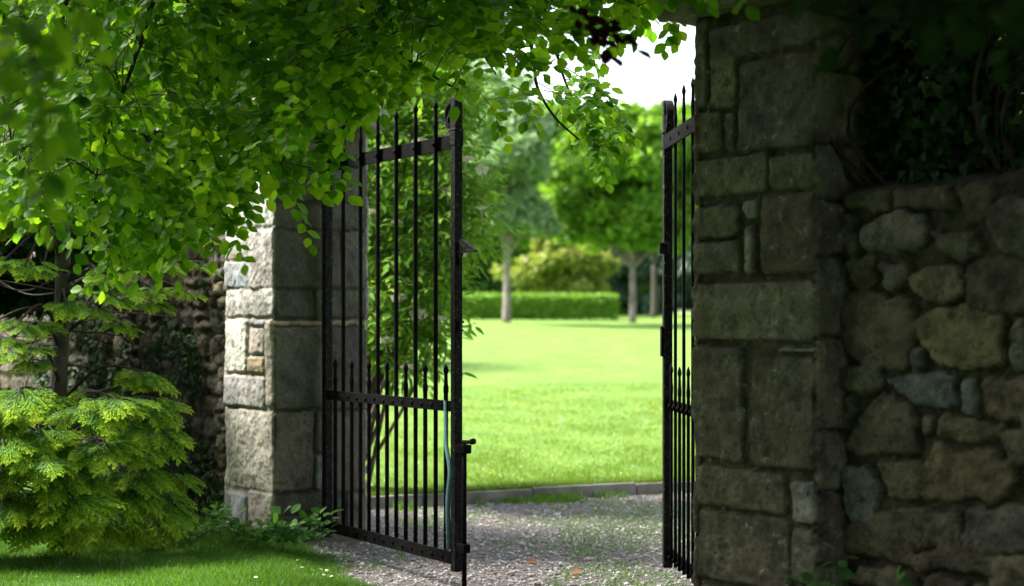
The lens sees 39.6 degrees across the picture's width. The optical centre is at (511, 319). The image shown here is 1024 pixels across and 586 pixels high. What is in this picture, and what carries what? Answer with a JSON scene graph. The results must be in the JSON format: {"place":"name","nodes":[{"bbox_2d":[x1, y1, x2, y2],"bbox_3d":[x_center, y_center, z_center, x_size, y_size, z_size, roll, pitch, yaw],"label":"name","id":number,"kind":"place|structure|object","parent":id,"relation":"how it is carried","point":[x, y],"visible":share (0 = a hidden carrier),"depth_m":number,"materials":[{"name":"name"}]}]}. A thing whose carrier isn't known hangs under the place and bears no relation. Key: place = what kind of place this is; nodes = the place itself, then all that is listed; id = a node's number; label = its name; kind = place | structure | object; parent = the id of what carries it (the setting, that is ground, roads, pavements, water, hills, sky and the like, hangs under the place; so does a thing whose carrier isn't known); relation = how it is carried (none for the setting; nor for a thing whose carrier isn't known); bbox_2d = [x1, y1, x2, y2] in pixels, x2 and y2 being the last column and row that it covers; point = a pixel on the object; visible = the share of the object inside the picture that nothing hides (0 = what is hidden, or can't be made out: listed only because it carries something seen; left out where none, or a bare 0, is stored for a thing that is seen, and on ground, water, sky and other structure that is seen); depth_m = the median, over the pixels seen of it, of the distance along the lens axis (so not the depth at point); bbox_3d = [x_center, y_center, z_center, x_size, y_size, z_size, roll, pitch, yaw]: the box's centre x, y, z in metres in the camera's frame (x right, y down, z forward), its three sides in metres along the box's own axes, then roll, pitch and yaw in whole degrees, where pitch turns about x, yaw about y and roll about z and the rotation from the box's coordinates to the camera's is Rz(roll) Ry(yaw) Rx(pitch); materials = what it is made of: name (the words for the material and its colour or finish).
{"place":"outdoors","nodes":[
{"label":"outdoors","id":0,"kind":"place"},
{"bbox_2d":[0,508,379,585],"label":"front lawn","id":1,"kind":"structure","parent":0,"point":[112,583],"depth_m":7.76,"materials":[{"name":"plant"}]},
{"bbox_2d":[0,0,202,430],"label":"yew tree","id":2,"kind":"object","parent":1,"relation":"on","point":[11,300],"visible":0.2,"depth_m":9.89,"materials":[{"name":"green plant"}]},
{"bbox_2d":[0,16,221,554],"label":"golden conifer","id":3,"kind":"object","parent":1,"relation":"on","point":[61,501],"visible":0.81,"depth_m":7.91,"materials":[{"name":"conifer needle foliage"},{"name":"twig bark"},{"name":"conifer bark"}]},
{"bbox_2d":[0,233,227,522],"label":"rubble wall","id":4,"kind":"structure","parent":1,"relation":"on","point":[206,320],"depth_m":9.72,"materials":[{"name":"stone"}]},
{"bbox_2d":[29,254,224,519],"bbox_3d":[-2.885,0.408,10.476,0.203,2.015,3.609,0,0,-38],"label":"ivy","id":5,"kind":"object","parent":4,"relation":"attached to","point":[186,384],"visible":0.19,"depth_m":9.95,"materials":[{"name":"green plant"}]},
{"bbox_2d":[151,518,185,541],"bbox_3d":[-2.028,1.229,8.252,0.237,0.204,0.219,0,0,-39],"label":"weed","id":6,"kind":"object","parent":1,"relation":"on","point":[167,530],"visible":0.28,"depth_m":8.23,"materials":[{"name":"green plant"}]},
{"bbox_2d":[175,514,205,540],"bbox_3d":[-1.927,1.238,8.347,0.212,0.181,0.230,0,0,40],"label":"weed","id":7,"kind":"object","parent":1,"relation":"on","point":[190,533],"visible":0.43,"depth_m":8.37,"materials":[{"name":"green plant"}]},
{"bbox_2d":[192,517,222,535],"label":"weed","id":8,"kind":"object","parent":1,"relation":"on","point":[212,524],"visible":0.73,"depth_m":8.56,"materials":[{"name":"green plant"}]},
{"bbox_2d":[198,501,231,524],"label":"weed","id":9,"kind":"object","parent":1,"relation":"on","point":[215,513],"visible":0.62,"depth_m":8.78,"materials":[{"name":"green plant"}]},
{"bbox_2d":[213,508,247,529],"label":"weed","id":10,"kind":"object","parent":1,"relation":"on","point":[227,512],"visible":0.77,"depth_m":8.56,"materials":[{"name":"green plant"}]},
{"bbox_2d":[217,518,251,544],"bbox_3d":[-1.607,1.218,8.156,0.193,0.155,0.209,0,0,45],"label":"weed","id":11,"kind":"object","parent":1,"relation":"on","point":[238,527],"visible":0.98,"depth_m":8.16,"materials":[{"name":"green plant"}]},
{"bbox_2d":[230,520,258,539],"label":"weed","id":12,"kind":"object","parent":1,"relation":"on","point":[247,530],"visible":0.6,"depth_m":8.26,"materials":[{"name":"green plant"}]},
{"bbox_2d":[243,530,263,543],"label":"weed","id":13,"kind":"object","parent":1,"relation":"on","point":[246,533],"visible":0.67,"depth_m":8.09,"materials":[{"name":"green plant"}]},
{"bbox_2d":[248,514,284,548],"bbox_3d":[-1.379,1.201,8.004,0.212,0.201,0.230,0,0,-21],"label":"weed","id":14,"kind":"object","parent":1,"relation":"on","point":[264,533],"visible":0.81,"depth_m":8.00,"materials":[{"name":"green plant"}]},
{"bbox_2d":[262,504,309,551],"bbox_3d":[-1.275,1.173,7.982,0.277,0.275,0.300,0,0,-18],"label":"weed","id":15,"kind":"object","parent":1,"relation":"on","point":[285,527],"visible":0.99,"depth_m":7.96,"materials":[{"name":"green plant"}]},
{"bbox_2d":[281,525,307,548],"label":"weed","id":16,"kind":"object","parent":1,"relation":"on","point":[304,530],"visible":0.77,"depth_m":8.02,"materials":[{"name":"green plant"}]},
{"bbox_2d":[299,526,324,545],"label":"weed","id":17,"kind":"object","parent":1,"relation":"on","point":[312,538],"visible":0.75,"depth_m":8.09,"materials":[{"name":"green plant"}]},
{"bbox_2d":[10,312,695,495],"bbox_3d":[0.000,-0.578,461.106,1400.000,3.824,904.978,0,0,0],"label":"lawn","id":18,"kind":"structure","parent":0,"point":[579,332],"depth_m":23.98,"materials":[{"name":"green plant"}]},
{"bbox_2d":[10,27,254,244],"bbox_3d":[-8.340,-2.800,27.924,8.462,7.801,5.117,0,0,0],"label":"walnut tree","id":19,"kind":"object","parent":18,"relation":"on","point":[106,242],"visible":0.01,"depth_m":27.29,"materials":[{"name":"green plant"}]},
{"bbox_2d":[110,244,690,315],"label":"wood","id":20,"kind":"object","parent":18,"relation":"on","point":[644,290],"depth_m":94.77,"materials":[{"name":"green plant"}]},
{"bbox_2d":[357,42,526,487],"bbox_3d":[-0.983,-0.778,11.147,2.319,4.307,1.631,0,0,42],"label":"elder bush","id":21,"kind":"object","parent":18,"relation":"on","point":[470,191],"visible":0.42,"depth_m":10.66,"materials":[{"name":"green plant"}]},
{"bbox_2d":[373,58,527,263],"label":"background tree","id":22,"kind":"object","parent":18,"relation":"on","point":[518,252],"depth_m":79.32,"materials":[{"name":"green plant"}]},
{"bbox_2d":[398,228,538,306],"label":"background tree","id":23,"kind":"object","parent":18,"relation":"on","point":[492,284],"visible":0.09,"depth_m":74.84,"materials":[{"name":"green plant"}]},
{"bbox_2d":[462,67,564,322],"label":"silvery tree","id":24,"kind":"object","parent":18,"relation":"on","point":[527,159],"visible":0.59,"depth_m":51.31,"materials":[{"name":"green plant"}]},
{"bbox_2d":[430,289,620,320],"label":"hedge","id":25,"kind":"object","parent":18,"relation":"on","point":[567,306],"visible":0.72,"depth_m":58.01,"materials":[{"name":"green plant"}]},
{"bbox_2d":[509,133,558,250],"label":"background tree","id":26,"kind":"object","parent":18,"relation":"on","point":[524,242],"depth_m":84.91,"materials":[{"name":"green plant"}]},
{"bbox_2d":[488,225,623,295],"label":"willow bush","id":27,"kind":"object","parent":18,"relation":"on","point":[547,266],"visible":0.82,"depth_m":63.37,"materials":[{"name":"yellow plant"}]},
{"bbox_2d":[529,97,584,200],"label":"background tree","id":28,"kind":"object","parent":18,"relation":"on","point":[543,188],"visible":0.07,"depth_m":68.71,"materials":[{"name":"green plant"}]},
{"bbox_2d":[541,98,699,322],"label":"lime tree","id":29,"kind":"object","parent":18,"relation":"on","point":[625,216],"visible":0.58,"depth_m":52.78,"materials":[{"name":"green plant"}]},
{"bbox_2d":[562,238,690,314],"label":"background tree","id":30,"kind":"object","parent":18,"relation":"on","point":[643,270],"visible":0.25,"depth_m":77.08,"materials":[{"name":"green plant"}]},
{"bbox_2d":[633,98,690,315],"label":"background tree","id":31,"kind":"object","parent":18,"relation":"on","point":[688,105],"depth_m":83.70,"materials":[{"name":"green plant"}]},
{"bbox_2d":[651,239,689,316],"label":"sapling tree","id":32,"kind":"object","parent":18,"relation":"on","point":[654,292],"visible":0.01,"depth_m":65.90,"materials":[{"name":"grey plant"}]},
{"bbox_2d":[33,3,695,311],"label":"sky","id":33,"kind":"structure","parent":0,"point":[642,79],"materials":[{"name":"white"}]},
{"bbox_2d":[299,492,695,585],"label":"gravel path","id":34,"kind":"structure","parent":0,"point":[457,575],"depth_m":8.59,"materials":[{"name":"grey gravel"}]},
{"bbox_2d":[215,97,388,541],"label":"stone pillar","id":35,"kind":"structure","parent":34,"relation":"on","point":[272,397],"depth_m":8.65,"materials":[{"name":"stone"}]},
{"bbox_2d":[320,97,477,585],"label":"iron gate","id":36,"kind":"structure","parent":35,"relation":"attached to","point":[455,557],"depth_m":7.89,"materials":[{"name":"black metal"}]},
{"bbox_2d":[444,401,451,548],"bbox_3d":[-0.340,0.812,7.444,0.074,0.775,0.025,0,0,42],"label":"strap","id":37,"kind":"object","parent":36,"relation":"hanging from","point":[447,507],"visible":1,"depth_m":7.44,"materials":[{"name":"black metal"}]},
{"bbox_2d":[299,507,343,543],"bbox_3d":[-1.096,1.193,8.240,0.271,0.222,0.250,0,0,-21],"label":"weed","id":38,"kind":"object","parent":34,"relation":"on","point":[308,520],"visible":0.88,"depth_m":8.24,"materials":[{"name":"green plant"}]},
{"bbox_2d":[305,496,695,585],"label":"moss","id":39,"kind":"object","parent":34,"relation":"on","point":[589,547],"visible":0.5,"depth_m":9.16,"materials":[{"name":"grey gravel"}]},
{"bbox_2d":[366,481,690,508],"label":"kerb","id":40,"kind":"structure","parent":34,"relation":"on","point":[589,490],"depth_m":11.16,"materials":[{"name":"stone"}]},
{"bbox_2d":[527,558,536,562],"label":"fallen leaf","id":41,"kind":"object","parent":34,"relation":"on","point":[531,560],"visible":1,"depth_m":8.25,"materials":[{"name":"orange plant"}]},
{"bbox_2d":[391,487,681,510],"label":"kerb weeds","id":42,"kind":"object","parent":34,"relation":"on","point":[552,499],"visible":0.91,"depth_m":11.01,"materials":[{"name":"green plant"}]},
{"bbox_2d":[571,569,581,572],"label":"fallen leaf","id":43,"kind":"object","parent":34,"relation":"on","point":[575,571],"visible":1,"depth_m":7.89,"materials":[{"name":"orange plant"}]},
{"bbox_2d":[657,0,917,585],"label":"stone pillar","id":44,"kind":"structure","parent":34,"relation":"on","point":[772,184],"depth_m":5.50,"materials":[{"name":"stone"}]},
{"bbox_2d":[659,78,698,582],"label":"iron gate","id":45,"kind":"structure","parent":44,"relation":"attached to","point":[672,133],"depth_m":7.33,"materials":[{"name":"black metal"}]},
{"bbox_2d":[800,533,859,585],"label":"wall weed","id":46,"kind":"object","parent":34,"relation":"on","point":[845,574],"depth_m":5.09,"materials":[{"name":"green plant"}]},
{"bbox_2d":[786,564,912,585],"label":"wall weed","id":47,"kind":"object","parent":34,"relation":"on","point":[906,580],"depth_m":4.72,"materials":[{"name":"green plant"}]},
{"bbox_2d":[839,168,1023,585],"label":"rubble wall","id":48,"kind":"structure","parent":34,"relation":"on","point":[931,315],"depth_m":5.08,"materials":[{"name":"stone"}]},
{"bbox_2d":[830,0,1023,186],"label":"ivy","id":49,"kind":"object","parent":48,"relation":"on","point":[947,115],"visible":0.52,"depth_m":5.23,"materials":[{"name":"green plant"}]},
{"label":"ground","id":50,"kind":"structure","parent":0,"visible":0},
{"bbox_2d":[0,0,759,304],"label":"beech tree","id":51,"kind":"object","parent":50,"relation":"on","point":[308,79],"visible":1,"depth_m":6.12,"materials":[{"name":"green plant"}]},
{"bbox_2d":[788,0,1023,84],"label":"overhanging tree","id":52,"kind":"object","parent":50,"relation":"on","point":[995,17],"visible":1,"depth_m":2.96,"materials":[{"name":"green plant"}]}
]}

